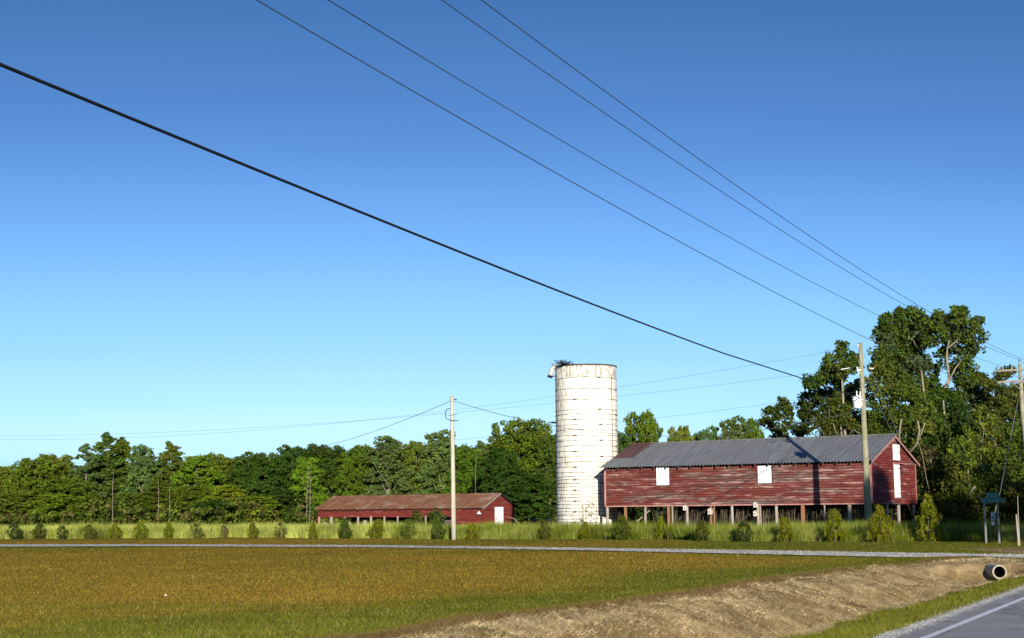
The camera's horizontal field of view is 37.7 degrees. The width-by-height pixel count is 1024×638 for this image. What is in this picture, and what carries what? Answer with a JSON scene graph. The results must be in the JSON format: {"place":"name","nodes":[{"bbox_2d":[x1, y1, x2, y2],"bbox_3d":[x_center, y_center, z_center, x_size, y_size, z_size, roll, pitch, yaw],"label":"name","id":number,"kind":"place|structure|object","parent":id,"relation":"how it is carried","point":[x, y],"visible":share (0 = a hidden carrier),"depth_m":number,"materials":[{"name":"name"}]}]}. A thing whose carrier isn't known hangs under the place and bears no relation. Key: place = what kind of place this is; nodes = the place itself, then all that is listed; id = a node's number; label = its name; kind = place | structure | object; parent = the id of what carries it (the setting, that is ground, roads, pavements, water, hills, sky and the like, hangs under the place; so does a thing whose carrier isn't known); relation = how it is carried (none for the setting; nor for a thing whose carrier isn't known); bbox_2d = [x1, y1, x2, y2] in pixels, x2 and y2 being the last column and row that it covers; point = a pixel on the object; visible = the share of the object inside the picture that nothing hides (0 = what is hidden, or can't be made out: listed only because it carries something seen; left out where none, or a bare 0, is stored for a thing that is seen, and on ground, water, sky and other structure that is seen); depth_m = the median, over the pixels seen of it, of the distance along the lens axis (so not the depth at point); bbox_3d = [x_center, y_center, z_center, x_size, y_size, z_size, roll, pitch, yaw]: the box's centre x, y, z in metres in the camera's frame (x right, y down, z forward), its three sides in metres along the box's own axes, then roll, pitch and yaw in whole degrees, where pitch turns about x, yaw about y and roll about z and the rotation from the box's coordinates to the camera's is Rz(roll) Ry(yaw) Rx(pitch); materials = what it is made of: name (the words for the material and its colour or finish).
{"place":"outdoors","nodes":[
{"label":"outdoors","id":0,"kind":"place"},
{"bbox_2d":[0,512,1023,637],"bbox_3d":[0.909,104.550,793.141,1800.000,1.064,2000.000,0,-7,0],"label":"ground","id":1,"kind":"structure","parent":0,"point":[960,574],"depth_m":37.44,"materials":[{"name":"green plant"}]},
{"bbox_2d":[0,466,13,497],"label":"broadleaf tree","id":2,"kind":"object","parent":1,"relation":"on","point":[3,475],"visible":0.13,"depth_m":222.56,"materials":[{"name":"green plant"}]},
{"bbox_2d":[0,489,43,523],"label":"broadleaf tree","id":3,"kind":"object","parent":1,"relation":"on","point":[11,500],"visible":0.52,"depth_m":204.78,"materials":[{"name":"green plant"}]},
{"bbox_2d":[1,457,60,510],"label":"broadleaf tree","id":4,"kind":"object","parent":1,"relation":"on","point":[22,476],"visible":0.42,"depth_m":218.83,"materials":[{"name":"green plant"}]},
{"bbox_2d":[24,493,75,523],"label":"slender tree","id":5,"kind":"object","parent":1,"relation":"on","point":[48,503],"visible":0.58,"depth_m":202.17,"materials":[{"name":"green plant"}]},
{"bbox_2d":[34,453,78,483],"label":"broadleaf tree","id":6,"kind":"object","parent":1,"relation":"on","point":[62,465],"visible":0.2,"depth_m":225.96,"materials":[{"name":"green plant"}]},
{"bbox_2d":[34,477,104,521],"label":"broadleaf tree","id":7,"kind":"object","parent":1,"relation":"on","point":[68,487],"visible":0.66,"depth_m":206.08,"materials":[{"name":"green plant"}]},
{"bbox_2d":[66,443,111,520],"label":"pine tree","id":8,"kind":"object","parent":1,"relation":"on","point":[90,460],"visible":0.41,"depth_m":218.44,"materials":[{"name":"green plant"}]},
{"bbox_2d":[81,431,135,514],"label":"pine tree","id":9,"kind":"object","parent":1,"relation":"on","point":[105,457],"visible":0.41,"depth_m":221.80,"materials":[{"name":"green plant"}]},
{"bbox_2d":[99,436,135,502],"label":"pine tree","id":10,"kind":"object","parent":1,"relation":"on","point":[126,448],"visible":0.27,"depth_m":224.93,"materials":[{"name":"green plant"}]},
{"bbox_2d":[101,492,156,526],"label":"broadleaf tree","id":11,"kind":"object","parent":1,"relation":"on","point":[138,499],"visible":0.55,"depth_m":203.12,"materials":[{"name":"green plant"}]},
{"bbox_2d":[131,519,148,537],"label":"young cedar","id":12,"kind":"object","parent":1,"relation":"on","point":[138,529],"visible":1,"depth_m":108.91,"materials":[{"name":"green plant"}]},
{"bbox_2d":[117,444,163,503],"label":"slender tree","id":13,"kind":"object","parent":1,"relation":"on","point":[143,480],"visible":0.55,"depth_m":219.11,"materials":[{"name":"green plant"}]},
{"bbox_2d":[135,477,178,525],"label":"pine tree","id":14,"kind":"object","parent":1,"relation":"on","point":[155,490],"visible":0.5,"depth_m":204.86,"materials":[{"name":"green plant"}]},
{"bbox_2d":[137,441,186,518],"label":"pine tree","id":15,"kind":"object","parent":1,"relation":"on","point":[172,453],"visible":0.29,"depth_m":223.37,"materials":[{"name":"green plant"}]},
{"bbox_2d":[153,484,212,524],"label":"broadleaf tree","id":16,"kind":"object","parent":1,"relation":"on","point":[189,494],"visible":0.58,"depth_m":202.67,"materials":[{"name":"green plant"}]},
{"bbox_2d":[167,455,231,499],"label":"slender tree","id":17,"kind":"object","parent":1,"relation":"on","point":[200,464],"visible":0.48,"depth_m":216.51,"materials":[{"name":"green plant"}]},
{"bbox_2d":[186,500,240,523],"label":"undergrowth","id":18,"kind":"object","parent":1,"relation":"on","point":[208,515],"visible":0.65,"depth_m":199.15,"materials":[{"name":"green plant"}]},
{"bbox_2d":[190,452,237,524],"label":"broadleaf tree","id":19,"kind":"object","parent":1,"relation":"on","point":[222,466],"visible":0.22,"depth_m":225.48,"materials":[{"name":"green plant"}]},
{"bbox_2d":[201,484,253,524],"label":"slender tree","id":20,"kind":"object","parent":1,"relation":"on","point":[218,492],"visible":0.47,"depth_m":201.29,"materials":[{"name":"green plant"}]},
{"bbox_2d":[225,451,277,522],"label":"broadleaf tree","id":21,"kind":"object","parent":1,"relation":"on","point":[249,475],"visible":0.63,"depth_m":223.03,"materials":[{"name":"green plant"}]},
{"bbox_2d":[227,495,285,523],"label":"slender tree","id":22,"kind":"object","parent":1,"relation":"on","point":[258,499],"visible":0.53,"depth_m":199.74,"materials":[{"name":"green plant"}]},
{"bbox_2d":[0,495,556,526],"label":"undergrowth","id":23,"kind":"object","parent":1,"relation":"on","point":[102,519],"visible":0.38,"depth_m":197.49,"materials":[{"name":"green plant"}]},
{"bbox_2d":[261,489,310,525],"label":"broadleaf tree","id":24,"kind":"object","parent":1,"relation":"on","point":[288,497],"visible":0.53,"depth_m":202.15,"materials":[{"name":"green plant"}]},
{"bbox_2d":[267,444,321,523],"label":"broadleaf tree","id":25,"kind":"object","parent":1,"relation":"on","point":[286,460],"visible":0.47,"depth_m":225.11,"materials":[{"name":"green plant"}]},
{"bbox_2d":[288,456,329,523],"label":"slender tree","id":26,"kind":"object","parent":1,"relation":"on","point":[303,471],"visible":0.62,"depth_m":216.40,"materials":[{"name":"green plant"}]},
{"bbox_2d":[289,443,330,523],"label":"broadleaf tree","id":27,"kind":"object","parent":1,"relation":"on","point":[315,450],"visible":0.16,"depth_m":229.74,"materials":[{"name":"green plant"}]},
{"bbox_2d":[13,431,622,523],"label":"dense wood","id":28,"kind":"object","parent":1,"relation":"on","point":[488,447],"depth_m":234.99,"materials":[{"name":"green plant"}]},
{"bbox_2d":[313,445,359,520],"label":"broadleaf tree","id":29,"kind":"object","parent":1,"relation":"on","point":[331,472],"visible":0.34,"depth_m":227.33,"materials":[{"name":"green plant"}]},
{"bbox_2d":[337,518,352,538],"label":"young cedar","id":30,"kind":"object","parent":1,"relation":"on","point":[345,531],"visible":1,"depth_m":99.48,"materials":[{"name":"green plant"}]},
{"bbox_2d":[330,444,385,520],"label":"broadleaf tree","id":31,"kind":"object","parent":1,"relation":"on","point":[353,460],"visible":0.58,"depth_m":222.77,"materials":[{"name":"green plant"}]},
{"bbox_2d":[365,519,384,537],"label":"young cedar","id":32,"kind":"object","parent":1,"relation":"on","point":[377,522],"visible":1,"depth_m":99.68,"materials":[{"name":"green plant"}]},
{"bbox_2d":[361,435,419,494],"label":"slender tree","id":33,"kind":"object","parent":1,"relation":"on","point":[389,456],"visible":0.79,"depth_m":219.87,"materials":[{"name":"green plant"}]},
{"bbox_2d":[398,519,419,538],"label":"young cedar","id":34,"kind":"object","parent":1,"relation":"on","point":[408,534],"visible":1,"depth_m":97.19,"materials":[{"name":"green plant"}]},
{"bbox_2d":[393,440,435,494],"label":"broadleaf tree","id":35,"kind":"object","parent":1,"relation":"on","point":[412,449],"visible":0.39,"depth_m":223.58,"materials":[{"name":"green plant"}]},
{"bbox_2d":[314,493,518,526],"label":"long shed","id":36,"kind":"structure","parent":1,"relation":"on","point":[473,508],"depth_m":149.95,"materials":[{"name":"red"}]},
{"bbox_2d":[426,507,446,524],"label":"weed bush","id":37,"kind":"object","parent":1,"relation":"on","point":[432,514],"visible":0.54,"depth_m":139.64,"materials":[{"name":"green plant"}]},
{"bbox_2d":[413,429,460,493],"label":"slender tree","id":38,"kind":"object","parent":1,"relation":"on","point":[434,465],"visible":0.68,"depth_m":221.54,"materials":[{"name":"green plant"}]},
{"bbox_2d":[432,515,446,538],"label":"young cedar","id":39,"kind":"object","parent":1,"relation":"on","point":[440,528],"visible":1,"depth_m":93.59,"materials":[{"name":"green plant"}]},
{"bbox_2d":[445,396,457,539],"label":"wooden pole","id":40,"kind":"object","parent":1,"relation":"on","point":[453,505],"visible":0.94,"depth_m":92.48,"materials":[{"name":"beige wood"}]},
{"bbox_2d":[455,401,859,435],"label":"distant wire","id":41,"kind":"object","parent":40,"relation":"attached to","point":[649,435],"visible":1,"depth_m":92.38,"materials":[{"name":"metal"}]},
{"bbox_2d":[433,444,485,493],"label":"broadleaf tree","id":42,"kind":"object","parent":1,"relation":"on","point":[465,462],"visible":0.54,"depth_m":221.04,"materials":[{"name":"green plant"}]},
{"bbox_2d":[472,447,524,513],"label":"broadleaf tree","id":43,"kind":"object","parent":1,"relation":"on","point":[497,467],"visible":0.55,"depth_m":202.54,"materials":[{"name":"green plant"}]},
{"bbox_2d":[0,538,1023,637],"bbox_3d":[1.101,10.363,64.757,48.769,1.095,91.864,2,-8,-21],"label":"lawn grass","id":44,"kind":"structure","parent":1,"relation":"on","point":[852,629],"depth_m":29.62,"materials":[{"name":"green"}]},
{"bbox_2d":[0,516,1023,542],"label":"tall grass","id":45,"kind":"structure","parent":1,"relation":"on","point":[856,532],"depth_m":92.12,"materials":[{"name":"green"}]},
{"bbox_2d":[479,416,552,514],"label":"broadleaf tree","id":46,"kind":"object","parent":1,"relation":"on","point":[522,443],"visible":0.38,"depth_m":211.18,"materials":[{"name":"green plant"}]},
{"bbox_2d":[500,472,556,524],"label":"broadleaf tree","id":47,"kind":"object","parent":1,"relation":"on","point":[527,492],"visible":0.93,"depth_m":193.31,"materials":[{"name":"green plant"}]},
{"bbox_2d":[528,433,556,512],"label":"broadleaf tree","id":48,"kind":"object","parent":1,"relation":"on","point":[548,469],"visible":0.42,"depth_m":207.92,"materials":[{"name":"green plant"}]},
{"bbox_2d":[547,364,617,524],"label":"silo","id":49,"kind":"object","parent":1,"relation":"on","point":[582,457],"visible":0.77,"depth_m":113.62,"materials":[{"name":"white concrete"}]},
{"bbox_2d":[611,514,634,539],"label":"young cedar","id":50,"kind":"object","parent":1,"relation":"on","point":[623,529],"visible":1,"depth_m":86.13,"materials":[{"name":"green plant"}]},
{"bbox_2d":[618,431,632,453],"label":"slender tree","id":51,"kind":"object","parent":1,"relation":"on","point":[622,439],"visible":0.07,"depth_m":168.64,"materials":[{"name":"green plant"}]},
{"bbox_2d":[300,555,972,637],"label":"bank edge straw","id":52,"kind":"object","parent":1,"relation":"on","point":[449,621],"visible":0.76,"depth_m":25.14,"materials":[{"name":"brown plant"}]},
{"bbox_2d":[623,409,662,444],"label":"broadleaf tree","id":53,"kind":"object","parent":1,"relation":"on","point":[649,427],"visible":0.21,"depth_m":170.93,"materials":[{"name":"green plant"}]},
{"bbox_2d":[655,516,666,538],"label":"young cedar","id":54,"kind":"object","parent":1,"relation":"on","point":[660,533],"visible":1,"depth_m":89.17,"materials":[{"name":"green plant"}]},
{"bbox_2d":[667,425,694,442],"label":"broadleaf tree","id":55,"kind":"object","parent":1,"relation":"on","point":[682,434],"visible":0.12,"depth_m":175.43,"materials":[{"name":"green plant"}]},
{"bbox_2d":[342,555,1023,637],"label":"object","id":56,"kind":"object","parent":1,"relation":"on","point":[506,631],"visible":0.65,"depth_m":26.74,"materials":[{"name":"brown plant"}]},
{"bbox_2d":[389,557,1008,637],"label":"clods","id":57,"kind":"object","parent":1,"relation":"on","point":[700,616],"visible":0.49,"depth_m":26.12,"materials":[{"name":"soil"}]},
{"bbox_2d":[692,520,709,540],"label":"young cedar","id":58,"kind":"object","parent":1,"relation":"on","point":[700,526],"visible":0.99,"depth_m":81.19,"materials":[{"name":"green plant"}]},
{"bbox_2d":[697,425,718,441],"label":"slender tree","id":59,"kind":"object","parent":1,"relation":"on","point":[707,434],"visible":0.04,"depth_m":175.38,"materials":[{"name":"green plant"}]},
{"bbox_2d":[717,415,746,441],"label":"slender tree","id":60,"kind":"object","parent":1,"relation":"on","point":[734,428],"visible":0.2,"depth_m":173.05,"materials":[{"name":"green plant"}]},
{"bbox_2d":[736,521,753,541],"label":"young cedar","id":61,"kind":"object","parent":1,"relation":"on","point":[744,525],"visible":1,"depth_m":78.42,"materials":[{"name":"green plant"}]},
{"bbox_2d":[740,416,764,440],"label":"broadleaf tree","id":62,"kind":"object","parent":1,"relation":"on","point":[750,426],"visible":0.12,"depth_m":176.74,"materials":[{"name":"green plant"}]},
{"bbox_2d":[599,434,919,527],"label":"red barn","id":63,"kind":"structure","parent":1,"relation":"on","point":[802,473],"depth_m":105.11,"materials":[{"name":"red wood"}]},
{"bbox_2d":[894,464,900,497],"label":"door","id":64,"kind":"structure","parent":63,"relation":"in","point":[897,486],"depth_m":103.85,"materials":[{"name":"white paint"}]},
{"bbox_2d":[651,504,877,526],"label":"stored sticks","id":65,"kind":"object","parent":1,"relation":"on","point":[769,518],"visible":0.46,"depth_m":104.83,"materials":[{"name":"brown wood"}]},
{"bbox_2d":[754,395,804,439],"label":"isolated tree","id":66,"kind":"object","parent":1,"relation":"on","point":[787,409],"visible":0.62,"depth_m":139.69,"materials":[{"name":"green plant"}]},
{"bbox_2d":[777,517,796,541],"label":"young cedar","id":67,"kind":"object","parent":1,"relation":"on","point":[784,529],"visible":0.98,"depth_m":77.49,"materials":[{"name":"green plant"}]},
{"bbox_2d":[628,395,1023,526],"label":"dark thicket","id":68,"kind":"object","parent":1,"relation":"on","point":[639,512],"visible":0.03,"depth_m":151.66,"materials":[{"name":"green plant"}]},
{"bbox_2d":[799,339,864,434],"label":"poplar tree","id":69,"kind":"object","parent":1,"relation":"on","point":[843,357],"visible":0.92,"depth_m":117.96,"materials":[{"name":"green plant"}]},
{"bbox_2d":[820,509,846,541],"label":"young cedar","id":70,"kind":"object","parent":1,"relation":"on","point":[832,535],"visible":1,"depth_m":76.58,"materials":[{"name":"green plant"}]},
{"bbox_2d":[793,378,877,436],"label":"shade tree","id":71,"kind":"object","parent":1,"relation":"on","point":[805,413],"visible":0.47,"depth_m":122.52,"materials":[{"name":"green plant"}]},
{"bbox_2d":[810,397,881,437],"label":"leafy tree","id":72,"kind":"object","parent":1,"relation":"on","point":[839,422],"visible":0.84,"depth_m":113.66,"materials":[{"name":"green plant"}]},
{"bbox_2d":[841,342,873,522],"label":"utility pole","id":73,"kind":"object","parent":1,"relation":"on","point":[866,485],"visible":0.96,"depth_m":91.63,"materials":[{"name":"wood"}]},
{"bbox_2d":[0,367,855,435],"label":"distant wire","id":74,"kind":"object","parent":73,"relation":"attached to","point":[398,417],"visible":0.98,"depth_m":113.71,"materials":[{"name":"metal"}]},
{"bbox_2d":[0,346,856,439],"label":"distant wire","id":75,"kind":"object","parent":73,"relation":"attached to","point":[417,414],"visible":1,"depth_m":113.25,"materials":[{"name":"metal"}]},
{"bbox_2d":[0,63,859,397],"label":"service cable","id":76,"kind":"object","parent":73,"relation":"attached to","point":[2,65],"visible":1,"depth_m":28.99,"materials":[{"name":"black rubber"}]},
{"bbox_2d":[865,504,895,541],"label":"young cedar","id":77,"kind":"object","parent":1,"relation":"on","point":[878,514],"visible":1,"depth_m":74.80,"materials":[{"name":"green plant"}]},
{"bbox_2d":[864,342,937,523],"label":"leafy tree","id":78,"kind":"object","parent":1,"relation":"on","point":[920,401],"visible":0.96,"depth_m":116.28,"materials":[{"name":"green plant"}]},
{"bbox_2d":[832,451,1023,527],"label":"grove undergrowth","id":79,"kind":"object","parent":1,"relation":"on","point":[1011,507],"visible":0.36,"depth_m":103.98,"materials":[{"name":"green plant"}]},
{"bbox_2d":[867,304,990,464],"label":"cottonwood tree","id":80,"kind":"object","parent":1,"relation":"on","point":[903,341],"visible":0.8,"depth_m":124.92,"materials":[{"name":"green plant"}]},
{"bbox_2d":[915,493,942,540],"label":"young cedar","id":81,"kind":"object","parent":1,"relation":"on","point":[927,505],"visible":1,"depth_m":75.39,"materials":[{"name":"green plant"}]},
{"bbox_2d":[915,444,957,510],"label":"vine covered tree","id":82,"kind":"object","parent":1,"relation":"on","point":[932,477],"visible":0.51,"depth_m":112.09,"materials":[{"name":"green plant"}]},
{"bbox_2d":[908,383,976,475],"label":"leafy tree","id":83,"kind":"object","parent":1,"relation":"on","point":[954,413],"visible":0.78,"depth_m":117.32,"materials":[{"name":"green plant"}]},
{"bbox_2d":[878,588,1023,637],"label":"road shoulder","id":84,"kind":"object","parent":1,"relation":"on","point":[931,620],"visible":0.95,"depth_m":22.27},
{"bbox_2d":[865,583,1023,637],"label":"shoulder grit","id":85,"kind":"object","parent":84,"relation":"on","point":[935,621],"visible":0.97,"depth_m":21.77,"materials":[{"name":"stone"}]},
{"bbox_2d":[950,369,990,476],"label":"rounded tree","id":86,"kind":"object","parent":1,"relation":"on","point":[975,393],"visible":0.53,"depth_m":127.65,"materials":[{"name":"green plant"}]},
{"bbox_2d":[937,435,1010,524],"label":"leafy tree","id":87,"kind":"object","parent":1,"relation":"on","point":[960,477],"visible":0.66,"depth_m":107.16,"materials":[{"name":"green plant"}]},
{"bbox_2d":[961,404,1003,469],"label":"young tree","id":88,"kind":"object","parent":1,"relation":"on","point":[985,428],"visible":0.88,"depth_m":111.54,"materials":[{"name":"green plant"}]},
{"bbox_2d":[981,493,1004,542],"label":"street sign","id":89,"kind":"object","parent":1,"relation":"on","point":[993,498],"visible":0.96,"depth_m":70.40,"materials":[{"name":"metal"}]},
{"bbox_2d":[985,564,1006,578],"bbox_3d":[13.530,7.163,42.822,0.394,0.394,3.010,-1,-7,3],"label":"culvert pipe","id":90,"kind":"object","parent":1,"relation":"on","point":[1001,570],"visible":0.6,"depth_m":41.58,"materials":[{"name":"concrete"}]},
{"bbox_2d":[970,364,1023,473],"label":"pine tree","id":91,"kind":"object","parent":1,"relation":"on","point":[1001,401],"visible":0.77,"depth_m":124.76,"materials":[{"name":"green plant"}]},
{"bbox_2d":[984,421,1023,501],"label":"leafy tree","id":92,"kind":"object","parent":1,"relation":"on","point":[1014,465],"visible":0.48,"depth_m":113.13,"materials":[{"name":"green plant"}]},
{"bbox_2d":[993,359,1023,444],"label":"crossarm pole","id":93,"kind":"object","parent":1,"relation":"on","point":[1020,381],"visible":1,"depth_m":95.13,"materials":[{"name":"wood"}]},
{"bbox_2d":[256,0,1021,398],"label":"power line","id":94,"kind":"object","parent":93,"relation":"attached to","point":[558,174],"visible":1,"depth_m":32.08,"materials":[{"name":"metal"}]},
{"bbox_2d":[328,0,1018,378],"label":"power line","id":95,"kind":"object","parent":93,"relation":"attached to","point":[622,176],"visible":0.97,"depth_m":38.14,"materials":[{"name":"metal"}]},
{"bbox_2d":[442,0,1021,361],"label":"power line","id":96,"kind":"object","parent":93,"relation":"attached to","point":[676,161],"visible":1,"depth_m":39.17,"materials":[{"name":"metal"}]},
{"bbox_2d":[481,0,1023,359],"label":"power line","id":97,"kind":"object","parent":93,"relation":"attached to","point":[701,160],"visible":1,"depth_m":37.11,"materials":[{"name":"metal"}]},
{"bbox_2d":[0,544,1023,557],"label":"driveway","id":98,"kind":"structure","parent":0,"point":[893,554],"depth_m":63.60,"materials":[{"name":"grey gravel"}]},
{"bbox_2d":[0,0,1023,479],"label":"sky","id":99,"kind":"structure","parent":0,"point":[152,281],"materials":[{"name":"blue"}]},
{"bbox_2d":[888,589,1023,637],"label":"road","id":100,"kind":"structure","parent":0,"point":[1006,622],"depth_m":20.74,"materials":[{"name":"grey asphalt"}]},
{"bbox_2d":[921,597,1023,637],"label":"road edge line","id":101,"kind":"object","parent":100,"relation":"on","point":[970,619],"visible":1,"depth_m":21.71,"materials":[{"name":"paint"}]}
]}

